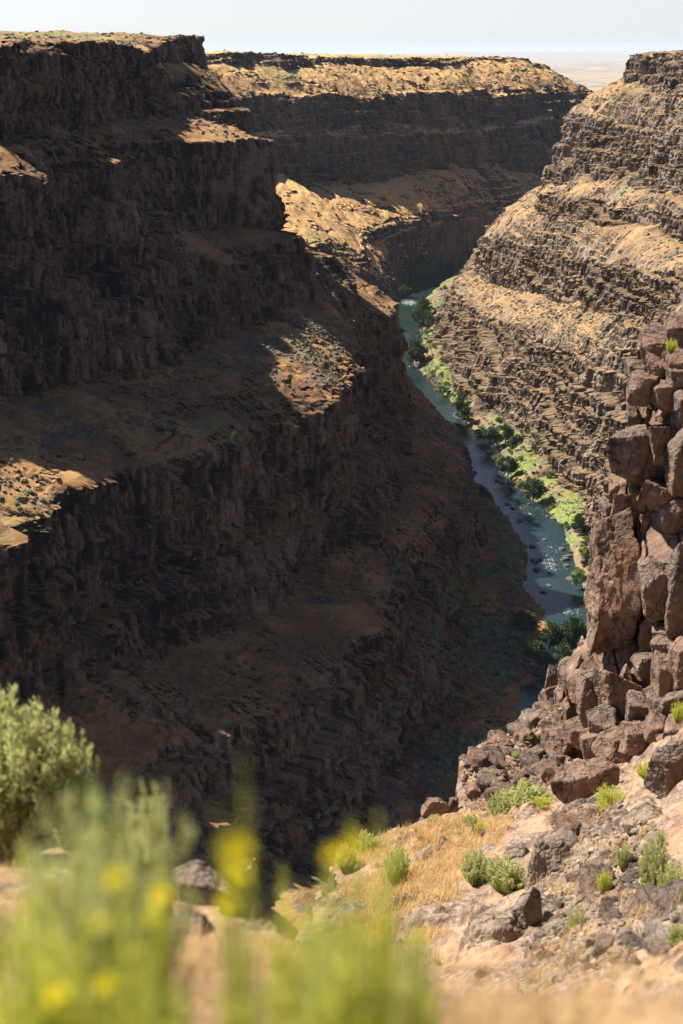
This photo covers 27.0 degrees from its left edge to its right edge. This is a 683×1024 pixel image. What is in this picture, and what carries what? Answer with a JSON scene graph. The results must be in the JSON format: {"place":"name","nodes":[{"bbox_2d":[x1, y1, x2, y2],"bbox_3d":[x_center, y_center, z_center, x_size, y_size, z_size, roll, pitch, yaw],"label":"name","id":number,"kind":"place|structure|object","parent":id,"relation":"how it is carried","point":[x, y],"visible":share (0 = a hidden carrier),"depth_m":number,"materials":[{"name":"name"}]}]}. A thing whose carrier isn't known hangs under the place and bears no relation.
{"place":"outdoors","nodes":[
{"label":"outdoors","id":0,"kind":"place"},
{"bbox_2d":[0,30,545,940],"bbox_3d":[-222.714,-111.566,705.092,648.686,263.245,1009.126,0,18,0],"label":"canyon wall","id":1,"kind":"structure","parent":0,"point":[106,326],"depth_m":491.30,"materials":[{"name":"stone"}]},
{"bbox_2d":[0,30,509,839],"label":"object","id":2,"kind":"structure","parent":1,"relation":"on","point":[328,562],"depth_m":526.67,"materials":[{"name":"plant"}]},
{"bbox_2d":[0,30,532,835],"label":"shrubs","id":3,"kind":"object","parent":2,"relation":"on","point":[248,426],"visible":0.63,"depth_m":546.70,"materials":[{"name":"green plant"}]},
{"bbox_2d":[509,608,541,630],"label":"tree","id":4,"kind":"object","parent":2,"relation":"on","point":[519,617],"visible":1,"depth_m":610.80,"materials":[{"name":"green plant"}]},
{"bbox_2d":[315,471,525,848],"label":"slope talus","id":5,"kind":"structure","parent":1,"relation":"on","point":[425,772],"depth_m":486.09,"materials":[{"name":"stone"}]},
{"bbox_2d":[282,476,535,850],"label":"slope scrub","id":6,"kind":"object","parent":5,"relation":"on","point":[492,656],"visible":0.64,"depth_m":587.58,"materials":[{"name":"green plant"}]},
{"bbox_2d":[521,639,551,667],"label":"tree","id":7,"kind":"object","parent":1,"relation":"on","point":[534,649],"visible":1,"depth_m":574.03,"materials":[{"name":"green plant"}]},
{"bbox_2d":[0,848,682,1023],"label":"ground","id":8,"kind":"structure","parent":0,"point":[676,1017],"depth_m":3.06,"materials":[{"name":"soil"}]},
{"bbox_2d":[0,683,77,864],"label":"sagebrush","id":9,"kind":"object","parent":8,"relation":"on","point":[29,780],"visible":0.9,"depth_m":9.08,"materials":[{"name":"green plant"}]},
{"bbox_2d":[0,836,122,1023],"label":"sagebrush","id":10,"kind":"object","parent":8,"relation":"on","point":[38,1014],"visible":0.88,"depth_m":1.89,"materials":[{"name":"green plant"}]},
{"bbox_2d":[43,717,99,851],"bbox_3d":[-1.806,1.853,9.544,0.404,1.080,0.432,-2,18,-7],"label":"sagebrush","id":11,"kind":"object","parent":8,"relation":"on","point":[80,778],"visible":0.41,"depth_m":9.49,"materials":[{"name":"green plant"}]},
{"bbox_2d":[42,973,115,1023],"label":"yellow flower","id":12,"kind":"object","parent":8,"relation":"on","point":[57,994],"visible":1,"depth_m":1.45,"materials":[{"name":"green plant"}]},
{"bbox_2d":[0,770,200,1023],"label":"sagebrush","id":13,"kind":"object","parent":8,"relation":"on","point":[82,893],"visible":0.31,"depth_m":2.19,"materials":[{"name":"green plant"}]},
{"bbox_2d":[71,867,154,1023],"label":"yellow flower","id":14,"kind":"object","parent":8,"relation":"on","point":[114,878],"visible":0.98,"depth_m":1.46,"materials":[{"name":"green plant"}]},
{"bbox_2d":[97,841,194,1023],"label":"sagebrush","id":15,"kind":"object","parent":8,"relation":"on","point":[141,1016],"visible":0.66,"depth_m":1.64,"materials":[{"name":"green plant"}]},
{"bbox_2d":[118,775,176,933],"bbox_3d":[-0.656,1.218,4.816,0.200,0.727,0.213,-7,19,-21],"label":"sagebrush","id":16,"kind":"object","parent":8,"relation":"on","point":[150,821],"visible":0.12,"depth_m":4.75,"materials":[{"name":"green plant"}]},
{"bbox_2d":[127,885,189,1023],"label":"yellow flower","id":17,"kind":"object","parent":8,"relation":"on","point":[160,896],"visible":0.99,"depth_m":1.49,"materials":[{"name":"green plant"}]},
{"bbox_2d":[173,910,214,934],"bbox_3d":[-0.788,2.143,7.291,0.283,0.175,0.230,-11,18,4],"label":"boulder","id":18,"kind":"object","parent":8,"relation":"on","point":[199,915],"visible":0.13,"depth_m":7.26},
{"bbox_2d":[174,860,231,915],"bbox_3d":[-0.880,2.292,8.615,0.424,0.264,0.369,19,17,-6],"label":"boulder","id":19,"kind":"object","parent":8,"relation":"on","point":[201,877],"visible":0.45,"depth_m":8.52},
{"bbox_2d":[199,830,281,1023],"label":"yellow flower","id":20,"kind":"object","parent":8,"relation":"on","point":[235,850],"visible":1,"depth_m":1.34,"materials":[{"name":"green plant"}]},
{"bbox_2d":[213,761,267,1023],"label":"sagebrush","id":21,"kind":"object","parent":8,"relation":"on","point":[249,979],"visible":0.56,"depth_m":1.40,"materials":[{"name":"green plant"}]},
{"bbox_2d":[241,918,279,934],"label":"boulder","id":22,"kind":"object","parent":8,"relation":"on","point":[264,923],"visible":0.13,"depth_m":7.54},
{"bbox_2d":[256,862,336,1023],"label":"sagebrush","id":23,"kind":"object","parent":8,"relation":"on","point":[290,978],"visible":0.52,"depth_m":2.00,"materials":[{"name":"green plant"}]},
{"bbox_2d":[288,862,377,1023],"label":"sagebrush","id":24,"kind":"object","parent":8,"relation":"on","point":[316,987],"visible":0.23,"depth_m":1.88,"materials":[{"name":"green plant"}]},
{"bbox_2d":[305,846,383,1023],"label":"yellow flower","id":25,"kind":"object","parent":8,"relation":"on","point":[333,854],"visible":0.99,"depth_m":1.41,"materials":[{"name":"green plant"}]},
{"bbox_2d":[341,830,382,1023],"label":"yellow flower","id":26,"kind":"object","parent":8,"relation":"on","point":[354,843],"visible":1,"depth_m":1.37,"materials":[{"name":"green plant"}]},
{"bbox_2d":[296,807,438,1023],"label":"sagebrush","id":27,"kind":"object","parent":8,"relation":"on","point":[386,976],"visible":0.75,"depth_m":1.75,"materials":[{"name":"green plant"}]},
{"bbox_2d":[383,907,446,1023],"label":"sagebrush","id":28,"kind":"object","parent":8,"relation":"on","point":[426,983],"visible":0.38,"depth_m":2.00,"materials":[{"name":"green plant"}]},
{"bbox_2d":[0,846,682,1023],"bbox_3d":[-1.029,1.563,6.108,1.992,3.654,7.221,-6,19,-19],"label":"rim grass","id":29,"kind":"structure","parent":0,"point":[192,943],"depth_m":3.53,"materials":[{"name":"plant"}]},
{"bbox_2d":[0,0,682,53],"label":"sky","id":30,"kind":"structure","parent":0,"point":[269,26],"materials":[{"name":"white"}]},
{"bbox_2d":[205,51,593,300],"bbox_3d":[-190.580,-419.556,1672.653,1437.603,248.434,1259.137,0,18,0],"label":"canyon wall","id":31,"kind":"structure","parent":0,"point":[320,162],"depth_m":1589.35,"materials":[{"name":"stone"}]},
{"bbox_2d":[207,49,591,298],"bbox_3d":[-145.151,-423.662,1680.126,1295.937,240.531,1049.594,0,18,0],"label":"shrubs","id":32,"kind":"object","parent":31,"relation":"on","point":[453,184],"visible":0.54,"depth_m":1619.00,"materials":[{"name":"green plant"}]},
{"bbox_2d":[277,51,646,58],"bbox_3d":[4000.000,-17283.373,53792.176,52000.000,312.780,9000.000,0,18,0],"label":"distant hills","id":33,"kind":"structure","parent":0,"point":[586,55],"depth_m":51403.23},
{"bbox_2d":[297,298,682,992],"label":"ledge ground","id":34,"kind":"structure","parent":0,"point":[527,828],"depth_m":30.06,"materials":[{"name":"soil"}]},
{"bbox_2d":[336,843,356,873],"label":"sagebrush","id":35,"kind":"object","parent":34,"relation":"on","point":[341,865],"visible":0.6,"depth_m":39.90,"materials":[{"name":"green plant"}]},
{"bbox_2d":[358,829,376,852],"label":"sagebrush","id":36,"kind":"object","parent":34,"relation":"on","point":[368,840],"visible":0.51,"depth_m":41.98,"materials":[{"name":"green plant"}]},
{"bbox_2d":[383,840,409,885],"bbox_3d":[1.361,8.770,35.472,0.706,1.315,0.756,-10,21,-28],"label":"sagebrush","id":37,"kind":"object","parent":34,"relation":"on","point":[405,871],"visible":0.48,"depth_m":35.36,"materials":[{"name":"green plant"}]},
{"bbox_2d":[331,806,518,976],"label":"dry grass","id":38,"kind":"structure","parent":34,"relation":"on","point":[415,870],"depth_m":36.68,"materials":[{"name":"plant"}]},
{"bbox_2d":[420,797,450,817],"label":"boulder","id":39,"kind":"object","parent":34,"relation":"on","point":[434,805],"visible":0.8,"depth_m":49.74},
{"bbox_2d":[448,797,457,812],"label":"boulder","id":40,"kind":"object","parent":34,"relation":"on","point":[453,803],"visible":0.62,"depth_m":50.70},
{"bbox_2d":[459,846,493,885],"bbox_3d":[3.039,7.994,32.069,0.872,0.952,0.838,-13,22,-35],"label":"sagebrush","id":41,"kind":"object","parent":34,"relation":"on","point":[472,871],"visible":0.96,"depth_m":31.98,"materials":[{"name":"green plant"}]},
{"bbox_2d":[457,906,524,952],"bbox_3d":[2.837,7.773,24.966,1.596,1.745,1.214,-3,18,1],"label":"boulder","id":42,"kind":"object","parent":34,"relation":"on","point":[511,928],"visible":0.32,"depth_m":24.51,"materials":[{"name":"stone"}]},
{"bbox_2d":[486,790,512,815],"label":"sagebrush","id":43,"kind":"object","parent":34,"relation":"on","point":[499,804],"visible":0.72,"depth_m":45.61,"materials":[{"name":"green plant"}]},
{"bbox_2d":[486,852,528,895],"bbox_3d":[3.503,7.615,29.852,0.957,0.884,0.977,6,19,17],"label":"sagebrush","id":44,"kind":"object","parent":34,"relation":"on","point":[505,880],"visible":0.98,"depth_m":29.71,"materials":[{"name":"green plant"}]},
{"bbox_2d":[461,702,569,810],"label":"rubble","id":45,"kind":"object","parent":34,"relation":"on","point":[503,777],"visible":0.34,"depth_m":51.65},
{"bbox_2d":[466,781,481,796],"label":"stone","id":46,"kind":"object","parent":45,"relation":"on","point":[474,790],"visible":0.72,"depth_m":50.52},
{"bbox_2d":[466,746,488,767],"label":"stone","id":47,"kind":"object","parent":45,"relation":"on","point":[477,756],"visible":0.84,"depth_m":51.68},
{"bbox_2d":[476,770,496,788],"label":"stone","id":48,"kind":"object","parent":45,"relation":"on","point":[484,779],"visible":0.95,"depth_m":50.30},
{"bbox_2d":[483,786,502,801],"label":"stone","id":49,"kind":"object","parent":45,"relation":"on","point":[487,792],"visible":0.42,"depth_m":49.56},
{"bbox_2d":[487,730,509,740],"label":"stone","id":50,"kind":"object","parent":45,"relation":"on","point":[494,734],"visible":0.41,"depth_m":55.64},
{"bbox_2d":[506,718,532,735],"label":"stone","id":51,"kind":"object","parent":45,"relation":"on","point":[517,725],"visible":0.45,"depth_m":56.44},
{"bbox_2d":[513,770,529,784],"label":"stone","id":52,"kind":"object","parent":45,"relation":"on","point":[518,775],"visible":0.66,"depth_m":49.09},
{"bbox_2d":[519,727,536,743],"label":"stone","id":53,"kind":"object","parent":45,"relation":"on","point":[525,731],"visible":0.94,"depth_m":54.34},
{"bbox_2d":[518,709,540,727],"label":"stone","id":54,"kind":"object","parent":45,"relation":"on","point":[530,717],"visible":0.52,"depth_m":56.73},
{"bbox_2d":[519,751,540,768],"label":"stone","id":55,"kind":"object","parent":45,"relation":"on","point":[528,758],"visible":0.41,"depth_m":52.45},
{"bbox_2d":[527,744,546,758],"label":"stone","id":56,"kind":"object","parent":45,"relation":"on","point":[538,750],"visible":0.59,"depth_m":52.89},
{"bbox_2d":[528,759,555,774],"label":"stone","id":57,"kind":"object","parent":45,"relation":"on","point":[532,768],"visible":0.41,"depth_m":50.95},
{"bbox_2d":[534,700,550,710],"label":"stone","id":58,"kind":"object","parent":45,"relation":"on","point":[541,704],"visible":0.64,"depth_m":56.98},
{"bbox_2d":[540,767,554,781],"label":"stone","id":59,"kind":"object","parent":45,"relation":"on","point":[548,772],"visible":0.91,"depth_m":47.74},
{"bbox_2d":[503,845,529,859],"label":"boulder","id":60,"kind":"object","parent":34,"relation":"on","point":[518,851],"visible":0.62,"depth_m":34.30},
{"bbox_2d":[502,777,550,805],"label":"sagebrush","id":61,"kind":"object","parent":34,"relation":"on","point":[525,793],"visible":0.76,"depth_m":43.83,"materials":[{"name":"green plant"}]},
{"bbox_2d":[511,886,543,928],"bbox_3d":[3.231,6.900,24.649,0.586,0.727,0.473,-16,17,5],"label":"boulder","id":62,"kind":"object","parent":34,"relation":"on","point":[524,913],"visible":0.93,"depth_m":24.52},
{"bbox_2d":[533,796,553,807],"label":"rabbitbrush","id":63,"kind":"object","parent":34,"relation":"on","point":[545,801],"visible":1,"depth_m":41.69,"materials":[{"name":"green plant"}]},
{"bbox_2d":[524,831,572,890],"bbox_3d":[4.243,7.556,28.937,1.138,2.047,0.806,-16,24,-41],"label":"boulder","id":64,"kind":"object","parent":34,"relation":"on","point":[547,852],"visible":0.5,"depth_m":28.59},
{"bbox_2d":[553,826,579,847],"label":"stone","id":65,"kind":"object","parent":34,"relation":"on","point":[565,834],"visible":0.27,"depth_m":29.95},
{"bbox_2d":[554,813,581,834],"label":"stone","id":66,"kind":"object","parent":34,"relation":"on","point":[568,822],"visible":0.57,"depth_m":32.31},
{"bbox_2d":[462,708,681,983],"bbox_3d":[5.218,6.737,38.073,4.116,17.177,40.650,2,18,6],"label":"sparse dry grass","id":67,"kind":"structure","parent":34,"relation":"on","point":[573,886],"depth_m":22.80,"materials":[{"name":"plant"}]},
{"bbox_2d":[565,904,586,933],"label":"sagebrush","id":68,"kind":"object","parent":34,"relation":"on","point":[576,919],"visible":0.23,"depth_m":20.86,"materials":[{"name":"green plant"}]},
{"bbox_2d":[562,795,599,811],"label":"boulder","id":69,"kind":"object","parent":34,"relation":"on","point":[575,803],"visible":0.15,"depth_m":38.58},
{"bbox_2d":[550,757,619,803],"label":"boulder","id":70,"kind":"object","parent":34,"relation":"on","point":[575,780],"visible":0.69,"depth_m":40.22,"materials":[{"name":"stone"}]},
{"bbox_2d":[581,807,597,823],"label":"stone","id":71,"kind":"object","parent":34,"relation":"on","point":[591,811],"visible":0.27,"depth_m":35.19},
{"bbox_2d":[578,863,614,899],"bbox_3d":[4.461,6.515,24.689,0.679,0.516,0.803,2,27,-24],"label":"stone","id":72,"kind":"object","parent":34,"relation":"on","point":[587,879],"visible":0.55,"depth_m":24.64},
{"bbox_2d":[516,800,682,992],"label":"gravel","id":73,"kind":"structure","parent":34,"relation":"on","point":[624,881],"depth_m":23.77,"materials":[{"name":"gravel"}]},
{"bbox_2d":[592,932,615,957],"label":"stone","id":74,"kind":"object","parent":34,"relation":"on","point":[601,937],"visible":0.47,"depth_m":16.02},
{"bbox_2d":[595,867,613,893],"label":"rabbitbrush","id":75,"kind":"object","parent":34,"relation":"on","point":[604,884],"visible":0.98,"depth_m":24.09,"materials":[{"name":"green plant"}]},
{"bbox_2d":[597,907,621,920],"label":"stone","id":76,"kind":"object","parent":34,"relation":"on","point":[605,913],"visible":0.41,"depth_m":21.36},
{"bbox_2d":[538,311,682,763],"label":"rock crag","id":77,"kind":"structure","parent":34,"relation":"on","point":[615,679],"depth_m":48.96,"materials":[{"name":"stone"}]},
{"bbox_2d":[600,896,620,907],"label":"stone","id":78,"kind":"object","parent":34,"relation":"on","point":[611,900],"visible":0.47,"depth_m":22.87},
{"bbox_2d":[594,782,629,811],"bbox_3d":[6.614,7.058,34.938,0.940,0.891,0.955,0,18,0],"label":"rabbitbrush","id":79,"kind":"object","parent":34,"relation":"on","point":[604,799],"visible":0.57,"depth_m":34.86,"materials":[{"name":"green plant"}]},
{"bbox_2d":[615,840,634,871],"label":"sagebrush","id":80,"kind":"object","parent":34,"relation":"on","point":[624,857],"visible":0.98,"depth_m":25.07,"materials":[{"name":"green plant"}]},
{"bbox_2d":[617,930,647,950],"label":"stone","id":81,"kind":"object","parent":34,"relation":"on","point":[628,939],"visible":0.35,"depth_m":15.49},
{"bbox_2d":[621,884,656,918],"bbox_3d":[4.389,5.751,20.490,0.690,0.524,0.817,-9,36,12],"label":"stone","id":82,"kind":"object","parent":34,"relation":"on","point":[645,890],"visible":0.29,"depth_m":20.36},
{"bbox_2d":[619,801,662,829],"bbox_3d":[6.410,6.530,28.730,1.830,1.232,1.220,-3,18,-10],"label":"boulder","id":83,"kind":"object","parent":34,"relation":"on","point":[645,809],"visible":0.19,"depth_m":28.63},
{"bbox_2d":[636,759,648,779],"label":"rabbitbrush","id":84,"kind":"object","parent":34,"relation":"on","point":[641,770],"visible":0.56,"depth_m":37.42,"materials":[{"name":"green plant"}]},
{"bbox_2d":[627,910,677,955],"bbox_3d":[3.409,4.573,15.376,0.513,0.482,0.586,-13,22,-34],"label":"dead shrub","id":85,"kind":"object","parent":34,"relation":"on","point":[644,944],"visible":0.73,"depth_m":15.40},
{"bbox_2d":[638,826,671,888],"bbox_3d":[4.801,5.428,21.759,0.526,1.515,0.505,10,21,29],"label":"sagebrush","id":86,"kind":"object","parent":34,"relation":"on","point":[648,870],"visible":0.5,"depth_m":21.69,"materials":[{"name":"green plant"}]},
{"bbox_2d":[641,897,674,921],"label":"stone","id":87,"kind":"object","parent":34,"relation":"on","point":[660,903],"visible":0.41,"depth_m":18.24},
{"bbox_2d":[644,737,682,798],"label":"boulder","id":88,"kind":"object","parent":34,"relation":"on","point":[663,777],"visible":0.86,"depth_m":32.35,"materials":[{"name":"stone"}]},
{"bbox_2d":[649,879,682,906],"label":"stone","id":89,"kind":"object","parent":34,"relation":"on","point":[666,893],"visible":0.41,"depth_m":18.68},
{"bbox_2d":[655,858,682,886],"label":"sagebrush","id":90,"kind":"object","parent":34,"relation":"on","point":[671,873],"visible":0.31,"depth_m":19.54,"materials":[{"name":"green plant"}]},
{"bbox_2d":[665,923,682,947],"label":"sagebrush","id":91,"kind":"object","parent":34,"relation":"on","point":[678,936],"visible":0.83,"depth_m":15.13,"materials":[{"name":"green plant"}]},
{"bbox_2d":[670,698,682,723],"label":"rabbitbrush","id":92,"kind":"object","parent":34,"relation":"on","point":[678,716],"visible":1,"depth_m":40.75,"materials":[{"name":"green plant"}]},
{"bbox_2d":[394,270,586,711],"bbox_3d":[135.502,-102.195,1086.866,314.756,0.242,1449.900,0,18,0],"label":"river","id":93,"kind":"structure","parent":0,"point":[560,600],"depth_m":759.72,"materials":[{"name":"liquid"}]},
{"bbox_2d":[414,50,682,594],"bbox_3d":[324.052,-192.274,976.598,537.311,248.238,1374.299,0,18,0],"label":"canyon wall","id":94,"kind":"structure","parent":0,"point":[562,408],"depth_m":966.61,"materials":[{"name":"stone"}]},
{"bbox_2d":[406,339,428,365],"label":"tree","id":95,"kind":"object","parent":94,"relation":"on","point":[419,350],"visible":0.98,"depth_m":1118.45,"materials":[{"name":"green plant"}]},
{"bbox_2d":[410,304,430,321],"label":"tree","id":96,"kind":"object","parent":94,"relation":"on","point":[416,315],"visible":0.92,"depth_m":1283.16,"materials":[{"name":"green plant"}]},
{"bbox_2d":[412,297,433,314],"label":"tree","id":97,"kind":"object","parent":94,"relation":"on","point":[424,302],"visible":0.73,"depth_m":1301.62,"materials":[{"name":"green plant"}]},
{"bbox_2d":[416,311,435,329],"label":"tree","id":98,"kind":"object","parent":94,"relation":"on","point":[429,318],"visible":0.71,"depth_m":1256.12,"materials":[{"name":"green plant"}]},
{"bbox_2d":[452,391,470,409],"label":"tree","id":99,"kind":"object","parent":94,"relation":"on","point":[458,404],"visible":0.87,"depth_m":972.84,"materials":[{"name":"green plant"}]},
{"bbox_2d":[455,406,474,422],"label":"tree","id":100,"kind":"object","parent":94,"relation":"on","point":[465,414],"visible":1,"depth_m":948.35,"materials":[{"name":"green plant"}]},
{"bbox_2d":[478,426,505,444],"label":"tree","id":101,"kind":"object","parent":94,"relation":"on","point":[491,432],"visible":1,"depth_m":894.74,"materials":[{"name":"green plant"}]},
{"bbox_2d":[498,423,514,442],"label":"tree","id":102,"kind":"object","parent":94,"relation":"on","point":[508,432],"visible":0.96,"depth_m":897.59,"materials":[{"name":"green plant"}]},
{"bbox_2d":[497,455,519,476],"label":"tree","id":103,"kind":"object","parent":94,"relation":"on","point":[511,466],"visible":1,"depth_m":830.43,"materials":[{"name":"green plant"}]},
{"bbox_2d":[506,434,523,448],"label":"tree","id":104,"kind":"object","parent":94,"relation":"on","point":[512,441],"visible":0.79,"depth_m":880.13,"materials":[{"name":"green plant"}]},
{"bbox_2d":[520,477,547,500],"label":"tree","id":105,"kind":"object","parent":94,"relation":"on","point":[535,485],"visible":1,"depth_m":783.88,"materials":[{"name":"green plant"}]},
{"bbox_2d":[536,620,565,649],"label":"tree","id":106,"kind":"object","parent":94,"relation":"on","point":[555,631],"visible":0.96,"depth_m":591.33,"materials":[{"name":"green plant"}]},
{"bbox_2d":[422,52,682,570],"bbox_3d":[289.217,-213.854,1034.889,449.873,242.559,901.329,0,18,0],"label":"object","id":107,"kind":"structure","parent":94,"relation":"on","point":[563,338],"depth_m":986.09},
{"bbox_2d":[422,50,682,533],"bbox_3d":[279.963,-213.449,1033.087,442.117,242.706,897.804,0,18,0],"label":"shrubs","id":108,"kind":"object","parent":107,"relation":"on","point":[619,314],"visible":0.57,"depth_m":1005.72,"materials":[{"name":"green plant"}]},
{"bbox_2d":[570,569,587,586],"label":"willow","id":109,"kind":"object","parent":107,"relation":"on","point":[580,574],"visible":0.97,"depth_m":660.65,"materials":[{"name":"green plant"}]},
{"bbox_2d":[545,643,572,666],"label":"tree","id":110,"kind":"object","parent":94,"relation":"on","point":[565,650],"visible":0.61,"depth_m":574.83,"materials":[{"name":"green plant"}]},
{"bbox_2d":[560,614,586,651],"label":"tree","id":111,"kind":"object","parent":94,"relation":"on","point":[575,630],"visible":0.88,"depth_m":585.41,"materials":[{"name":"green plant"}]},
{"bbox_2d":[570,513,588,533],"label":"tree","id":112,"kind":"object","parent":94,"relation":"on","point":[579,523],"visible":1,"depth_m":725.79,"materials":[{"name":"green plant"}]},
{"bbox_2d":[529,59,628,91],"bbox_3d":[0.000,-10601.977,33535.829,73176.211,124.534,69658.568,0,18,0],"label":"ground","id":113,"kind":"structure","parent":0,"point":[594,75],"depth_m":24227.13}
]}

